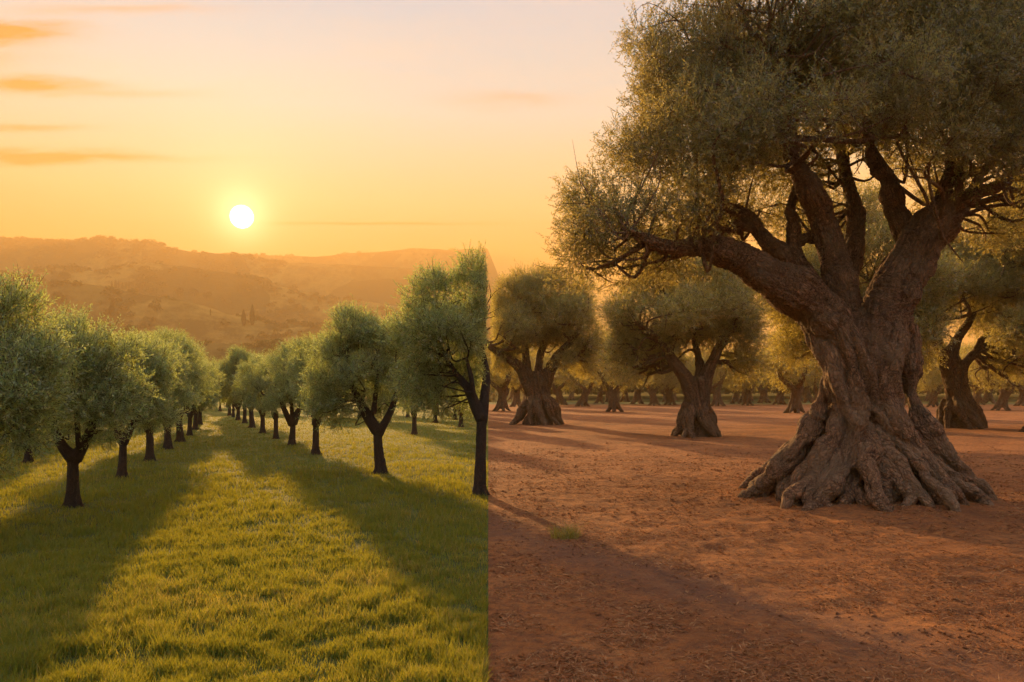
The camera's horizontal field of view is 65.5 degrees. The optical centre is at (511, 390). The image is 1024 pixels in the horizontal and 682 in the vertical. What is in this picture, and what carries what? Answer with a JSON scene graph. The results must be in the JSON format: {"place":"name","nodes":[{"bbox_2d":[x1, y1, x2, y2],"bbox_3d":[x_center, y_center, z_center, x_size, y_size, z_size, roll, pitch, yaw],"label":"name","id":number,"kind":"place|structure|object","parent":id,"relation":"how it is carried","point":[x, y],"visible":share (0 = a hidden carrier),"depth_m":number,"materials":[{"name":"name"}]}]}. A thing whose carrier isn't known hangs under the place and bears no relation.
{"place":"outdoors","nodes":[
{"label":"outdoors","id":0,"kind":"place"},
{"bbox_2d":[0,402,491,681],"bbox_3d":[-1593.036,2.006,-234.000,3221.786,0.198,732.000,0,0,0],"label":"grass field","id":1,"kind":"structure","parent":0,"point":[220,414],"depth_m":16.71,"materials":[{"name":"green plant"}]},
{"bbox_2d":[21,355,61,462],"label":"olive tree","id":2,"kind":"object","parent":1,"relation":"on","point":[27,455],"visible":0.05,"depth_m":21.73,"materials":[{"name":"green plant"}]},
{"bbox_2d":[0,264,91,497],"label":"olive tree","id":3,"kind":"object","parent":1,"relation":"on","point":[26,372],"visible":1,"depth_m":11.10,"materials":[{"name":"green plant"}]},
{"bbox_2d":[30,299,165,507],"bbox_3d":[-7.413,0.275,14.036,2.976,3.744,2.081,0,0,40],"label":"olive tree","id":4,"kind":"object","parent":1,"relation":"on","point":[100,394],"visible":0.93,"depth_m":13.71,"materials":[{"name":"green plant"}]},
{"bbox_2d":[80,327,190,478],"bbox_3d":[-8.802,0.342,18.393,2.488,3.544,2.886,0,0,-27],"label":"olive tree","id":5,"kind":"object","parent":1,"relation":"on","point":[160,364],"visible":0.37,"depth_m":17.99,"materials":[{"name":"green plant"}]},
{"bbox_2d":[117,329,205,461],"bbox_3d":[-10.162,0.186,22.373,3.035,3.818,2.122,0,0,-40],"label":"olive tree","id":6,"kind":"object","parent":1,"relation":"on","point":[180,393],"visible":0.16,"depth_m":22.35,"materials":[{"name":"green plant"}]},
{"bbox_2d":[148,323,209,441],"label":"olive tree","id":7,"kind":"object","parent":1,"relation":"on","point":[180,435],"visible":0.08,"depth_m":30.40,"materials":[{"name":"green plant"}]},
{"bbox_2d":[145,326,224,449],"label":"olive tree","id":8,"kind":"object","parent":1,"relation":"on","point":[198,368],"visible":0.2,"depth_m":26.89,"materials":[{"name":"green plant"}]},
{"bbox_2d":[185,357,228,435],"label":"olive tree","id":9,"kind":"object","parent":1,"relation":"on","point":[206,404],"visible":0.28,"depth_m":35.29,"materials":[{"name":"green plant"}]},
{"bbox_2d":[191,350,223,429],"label":"olive tree","id":10,"kind":"object","parent":1,"relation":"on","point":[195,423],"visible":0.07,"depth_m":40.41,"materials":[{"name":"green plant"}]},
{"bbox_2d":[198,360,217,424],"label":"olive tree","id":11,"kind":"object","parent":1,"relation":"on","point":[200,422],"visible":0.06,"depth_m":45.32,"materials":[{"name":"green plant"}]},
{"bbox_2d":[222,375,234,416],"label":"olive tree","id":12,"kind":"object","parent":1,"relation":"on","point":[233,411],"visible":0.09,"depth_m":57.85,"materials":[{"name":"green plant"}]},
{"bbox_2d":[227,402,231,415],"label":"olive tree","id":13,"kind":"object","parent":1,"relation":"on","point":[229,411],"visible":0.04,"depth_m":63.30,"materials":[{"name":"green plant"}]},
{"bbox_2d":[230,382,240,419],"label":"olive tree","id":14,"kind":"object","parent":1,"relation":"on","point":[238,411],"visible":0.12,"depth_m":52.39,"materials":[{"name":"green plant"}]},
{"bbox_2d":[213,344,266,427],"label":"olive tree","id":15,"kind":"object","parent":1,"relation":"on","point":[236,354],"visible":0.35,"depth_m":41.38,"materials":[{"name":"green plant"}]},
{"bbox_2d":[237,387,250,422],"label":"olive tree","id":16,"kind":"object","parent":1,"relation":"on","point":[244,420],"visible":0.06,"depth_m":47.24,"materials":[{"name":"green plant"}]},
{"bbox_2d":[229,354,269,432],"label":"olive tree","id":17,"kind":"object","parent":1,"relation":"on","point":[247,401],"visible":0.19,"depth_m":36.35,"materials":[{"name":"green plant"}]},
{"bbox_2d":[228,356,295,438],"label":"olive tree","id":18,"kind":"object","parent":1,"relation":"on","point":[251,380],"visible":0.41,"depth_m":31.79,"materials":[{"name":"green plant"}]},
{"bbox_2d":[253,337,311,445],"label":"olive tree","id":19,"kind":"object","parent":1,"relation":"on","point":[282,398],"visible":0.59,"depth_m":27.78,"materials":[{"name":"green plant"}]},
{"bbox_2d":[280,330,370,454],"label":"olive tree","id":20,"kind":"object","parent":1,"relation":"on","point":[296,369],"visible":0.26,"depth_m":24.17,"materials":[{"name":"green plant"}]},
{"bbox_2d":[290,296,425,474],"bbox_3d":[-3.744,-0.072,19.345,3.109,4.381,3.266,0,0,44],"label":"olive tree","id":21,"kind":"object","parent":1,"relation":"on","point":[352,339],"visible":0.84,"depth_m":18.91,"materials":[{"name":"green plant"}]},
{"bbox_2d":[347,380,373,417],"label":"olive tree","id":22,"kind":"object","parent":1,"relation":"on","point":[364,392],"visible":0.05,"depth_m":57.74,"materials":[{"name":"green plant"}]},
{"bbox_2d":[365,357,399,422],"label":"olive tree","id":23,"kind":"object","parent":1,"relation":"on","point":[384,392],"visible":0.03,"depth_m":48.66,"materials":[{"name":"green plant"}]},
{"bbox_2d":[383,360,428,434],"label":"olive tree","id":24,"kind":"object","parent":1,"relation":"on","point":[414,426],"visible":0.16,"depth_m":35.63,"materials":[{"name":"green plant"}]},
{"bbox_2d":[369,239,503,495],"bbox_3d":[-1.389,-0.399,15.361,2.513,5.040,3.100,0,0,-23],"label":"olive tree","id":25,"kind":"object","parent":1,"relation":"on","point":[440,321],"visible":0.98,"depth_m":15.04,"materials":[{"name":"green plant"}]},
{"bbox_2d":[431,359,444,422],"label":"olive tree","id":26,"kind":"object","parent":1,"relation":"on","point":[435,417],"visible":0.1,"depth_m":49.26,"materials":[{"name":"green plant"}]},
{"bbox_2d":[442,362,480,426],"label":"olive tree","id":27,"kind":"object","parent":1,"relation":"on","point":[460,419],"visible":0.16,"depth_m":44.09,"materials":[{"name":"green plant"}]},
{"bbox_2d":[0,0,1018,365],"label":"sky","id":28,"kind":"structure","parent":0,"point":[307,128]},
{"bbox_2d":[0,239,1019,401],"bbox_3d":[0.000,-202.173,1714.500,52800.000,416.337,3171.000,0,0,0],"label":"hills","id":29,"kind":"structure","parent":0,"point":[367,277],"depth_m":1117.56,"materials":[{"name":"brown soil"}]},
{"bbox_2d":[51,291,67,305],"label":"round tree","id":30,"kind":"object","parent":29,"relation":"on","point":[60,295],"visible":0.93,"depth_m":680.78,"materials":[{"name":"green plant"}]},
{"bbox_2d":[59,271,71,279],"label":"round tree","id":31,"kind":"object","parent":29,"relation":"on","point":[65,274],"visible":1,"depth_m":1106.79,"materials":[{"name":"green plant"}]},
{"bbox_2d":[109,300,114,316],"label":"cypress tree","id":32,"kind":"object","parent":29,"relation":"on","point":[111,308],"visible":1,"depth_m":676.87,"materials":[{"name":"green plant"}]},
{"bbox_2d":[0,235,462,358],"bbox_3d":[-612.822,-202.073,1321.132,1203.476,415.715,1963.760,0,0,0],"label":"hill wood","id":33,"kind":"object","parent":29,"relation":"on","point":[155,307],"visible":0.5,"depth_m":1126.98,"materials":[{"name":"plant"}]},
{"bbox_2d":[241,309,245,325],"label":"cypress tree","id":34,"kind":"object","parent":29,"relation":"on","point":[243,320],"visible":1,"depth_m":690.21,"materials":[{"name":"green plant"}]},
{"bbox_2d":[250,304,254,325],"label":"cypress tree","id":35,"kind":"object","parent":29,"relation":"on","point":[252,316],"visible":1,"depth_m":692.57,"materials":[{"name":"green plant"}]},
{"bbox_2d":[24,314,497,401],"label":"scrub","id":36,"kind":"object","parent":29,"relation":"on","point":[259,344],"visible":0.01,"depth_m":416.37,"materials":[{"name":"green plant"}]},
{"bbox_2d":[555,377,584,399],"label":"olive tree","id":37,"kind":"object","parent":29,"relation":"on","point":[571,395],"visible":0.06,"depth_m":166.99,"materials":[{"name":"brown plant"}]},
{"bbox_2d":[619,386,630,401],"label":"olive tree","id":38,"kind":"object","parent":29,"relation":"on","point":[625,397],"visible":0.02,"depth_m":139.18,"materials":[{"name":"brown plant"}]},
{"bbox_2d":[673,389,677,399],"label":"olive tree","id":39,"kind":"object","parent":29,"relation":"on","point":[674,395],"depth_m":159.69,"materials":[{"name":"brown plant"}]},
{"bbox_2d":[918,384,936,400],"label":"olive tree","id":40,"kind":"object","parent":29,"relation":"on","point":[927,398],"visible":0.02,"depth_m":144.56,"materials":[{"name":"brown plant"}]},
{"bbox_2d":[487,402,1023,681],"bbox_3d":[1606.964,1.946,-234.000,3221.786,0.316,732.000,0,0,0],"label":"soil ground","id":41,"kind":"structure","parent":0,"point":[637,426],"depth_m":9.57,"materials":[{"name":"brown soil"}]},
{"bbox_2d":[471,335,537,410],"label":"olive tree","id":42,"kind":"object","parent":41,"relation":"on","point":[499,385],"visible":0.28,"depth_m":75.77,"materials":[{"name":"brown plant"}]},
{"bbox_2d":[507,386,515,400],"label":"olive tree","id":43,"kind":"object","parent":41,"relation":"on","point":[511,395],"visible":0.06,"depth_m":162.06,"materials":[{"name":"brown plant"}]},
{"bbox_2d":[499,353,535,406],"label":"olive tree","id":44,"kind":"object","parent":41,"relation":"on","point":[516,395],"visible":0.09,"depth_m":95.72,"materials":[{"name":"brown plant"}]},
{"bbox_2d":[482,259,610,425],"bbox_3d":[2.105,-2.880,48.775,8.203,10.641,9.140,0,0,0],"label":"olive tree","id":45,"kind":"object","parent":41,"relation":"on","point":[531,313],"visible":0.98,"depth_m":47.31,"materials":[{"name":"green plant"}]},
{"bbox_2d":[533,348,588,404],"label":"olive tree","id":46,"kind":"object","parent":41,"relation":"on","point":[559,396],"visible":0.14,"depth_m":107.99,"materials":[{"name":"brown plant"}]},
{"bbox_2d":[543,518,587,539],"bbox_3d":[0.698,1.903,10.894,0.802,0.285,0.727,0,0,23],"label":"grass tuft","id":47,"kind":"object","parent":41,"relation":"on","point":[569,535],"visible":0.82,"depth_m":10.88,"materials":[{"name":"green plant"}]},
{"bbox_2d":[547,348,611,405],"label":"olive tree","id":48,"kind":"object","parent":41,"relation":"on","point":[582,400],"visible":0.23,"depth_m":98.23,"materials":[{"name":"green plant"}]},
{"bbox_2d":[584,378,612,403],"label":"olive tree","id":49,"kind":"object","parent":41,"relation":"on","point":[600,394],"visible":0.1,"depth_m":119.56,"materials":[{"name":"brown plant"}]},
{"bbox_2d":[568,323,654,411],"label":"olive tree","id":50,"kind":"object","parent":41,"relation":"on","point":[613,400],"visible":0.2,"depth_m":74.24,"materials":[{"name":"green plant"}]},
{"bbox_2d":[599,381,625,402],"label":"olive tree","id":51,"kind":"object","parent":41,"relation":"on","point":[606,399],"visible":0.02,"depth_m":129.77,"materials":[{"name":"brown plant"}]},
{"bbox_2d":[609,378,644,403],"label":"olive tree","id":52,"kind":"object","parent":41,"relation":"on","point":[637,394],"visible":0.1,"depth_m":115.44,"materials":[{"name":"brown plant"}]},
{"bbox_2d":[631,348,681,405],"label":"olive tree","id":53,"kind":"object","parent":41,"relation":"on","point":[654,385],"visible":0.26,"depth_m":104.47,"materials":[{"name":"green plant"}]},
{"bbox_2d":[645,382,678,401],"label":"olive tree","id":54,"kind":"object","parent":41,"relation":"on","point":[664,395],"visible":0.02,"depth_m":132.44,"materials":[{"name":"brown plant"}]},
{"bbox_2d":[644,353,693,404],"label":"olive tree","id":55,"kind":"object","parent":41,"relation":"on","point":[669,393],"visible":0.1,"depth_m":107.85,"materials":[{"name":"brown plant"}]},
{"bbox_2d":[589,228,777,438],"bbox_3d":[8.269,-2.589,36.491,8.870,10.029,7.976,0,0,-42],"label":"olive tree","id":56,"kind":"object","parent":41,"relation":"on","point":[721,313],"visible":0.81,"depth_m":35.32,"materials":[{"name":"green plant"}]},
{"bbox_2d":[683,346,748,405],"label":"olive tree","id":57,"kind":"object","parent":41,"relation":"on","point":[716,399],"visible":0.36,"depth_m":101.27,"materials":[{"name":"brown plant"}]},
{"bbox_2d":[714,364,750,403],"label":"olive tree","id":58,"kind":"object","parent":41,"relation":"on","point":[735,397],"visible":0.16,"depth_m":119.75,"materials":[{"name":"brown plant"}]},
{"bbox_2d":[723,358,765,405],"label":"olive tree","id":59,"kind":"object","parent":41,"relation":"on","point":[747,397],"visible":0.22,"depth_m":104.39,"materials":[{"name":"green plant"}]},
{"bbox_2d":[739,348,750,402],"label":"olive tree","id":60,"kind":"object","parent":41,"relation":"on","point":[741,399],"visible":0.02,"depth_m":130.24,"materials":[{"name":"plant"}]},
{"bbox_2d":[756,355,777,402],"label":"olive tree","id":61,"kind":"object","parent":41,"relation":"on","point":[763,396],"visible":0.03,"depth_m":124.18,"materials":[{"name":"brown plant"}]},
{"bbox_2d":[516,369,1019,395],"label":"grove","id":62,"kind":"object","parent":41,"relation":"on","point":[728,391],"visible":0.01,"depth_m":184.01,"materials":[{"name":"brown plant"}]},
{"bbox_2d":[533,0,1023,511],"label":"ancient olive tree","id":63,"kind":"object","parent":41,"relation":"on","point":[873,76],"visible":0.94,"depth_m":13.60,"materials":[{"name":"green plant"}]},
{"bbox_2d":[758,347,809,404],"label":"olive tree","id":64,"kind":"object","parent":41,"relation":"on","point":[779,399],"visible":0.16,"depth_m":111.54,"materials":[{"name":"green plant"}]},
{"bbox_2d":[753,327,822,412],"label":"olive tree","id":65,"kind":"object","parent":41,"relation":"on","point":[796,389],"visible":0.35,"depth_m":69.34,"materials":[{"name":"green plant"}]},
{"bbox_2d":[790,359,822,400],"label":"olive tree","id":66,"kind":"object","parent":41,"relation":"on","point":[815,386],"visible":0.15,"depth_m":104.43,"materials":[{"name":"green plant"}]},
{"bbox_2d":[802,368,819,402],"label":"olive tree","id":67,"kind":"object","parent":41,"relation":"on","point":[807,394],"visible":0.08,"depth_m":126.66,"materials":[{"name":"plant"}]},
{"bbox_2d":[737,173,976,374],"bbox_3d":[16.800,-4.263,41.457,11.974,13.539,10.768,0,0,17],"label":"olive tree","id":68,"kind":"object","parent":41,"relation":"on","point":[878,234],"visible":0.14,"depth_m":38.92,"materials":[{"name":"green plant"}]},
{"bbox_2d":[903,369,938,403],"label":"olive tree","id":69,"kind":"object","parent":41,"relation":"on","point":[906,400],"depth_m":104.51,"materials":[{"name":"plant"}]},
{"bbox_2d":[916,353,943,406],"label":"olive tree","id":70,"kind":"object","parent":41,"relation":"on","point":[930,380],"visible":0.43,"depth_m":95.33,"materials":[{"name":"green plant"}]},
{"bbox_2d":[922,208,1023,428],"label":"olive tree","id":71,"kind":"object","parent":41,"relation":"on","point":[959,407],"visible":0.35,"depth_m":42.58,"materials":[{"name":"green plant"}]},
{"bbox_2d":[959,341,988,404],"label":"olive tree","id":72,"kind":"object","parent":41,"relation":"on","point":[977,396],"visible":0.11,"depth_m":107.91,"materials":[{"name":"plant"}]},
{"bbox_2d":[979,371,995,403],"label":"olive tree","id":73,"kind":"object","parent":41,"relation":"on","point":[988,397],"visible":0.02,"depth_m":121.17,"materials":[{"name":"plant"}]},
{"bbox_2d":[954,183,1023,431],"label":"olive tree","id":74,"kind":"object","parent":41,"relation":"on","point":[1009,328],"visible":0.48,"depth_m":40.08,"materials":[{"name":"green plant"}]},
{"bbox_2d":[959,338,1023,410],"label":"olive tree","id":75,"kind":"object","parent":41,"relation":"on","point":[1005,389],"visible":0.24,"depth_m":77.81,"materials":[{"name":"green plant"}]},
{"bbox_2d":[1000,377,1023,405],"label":"olive tree","id":76,"kind":"object","parent":41,"relation":"on","point":[1019,401],"visible":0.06,"depth_m":101.42,"materials":[{"name":"plant"}]}
]}

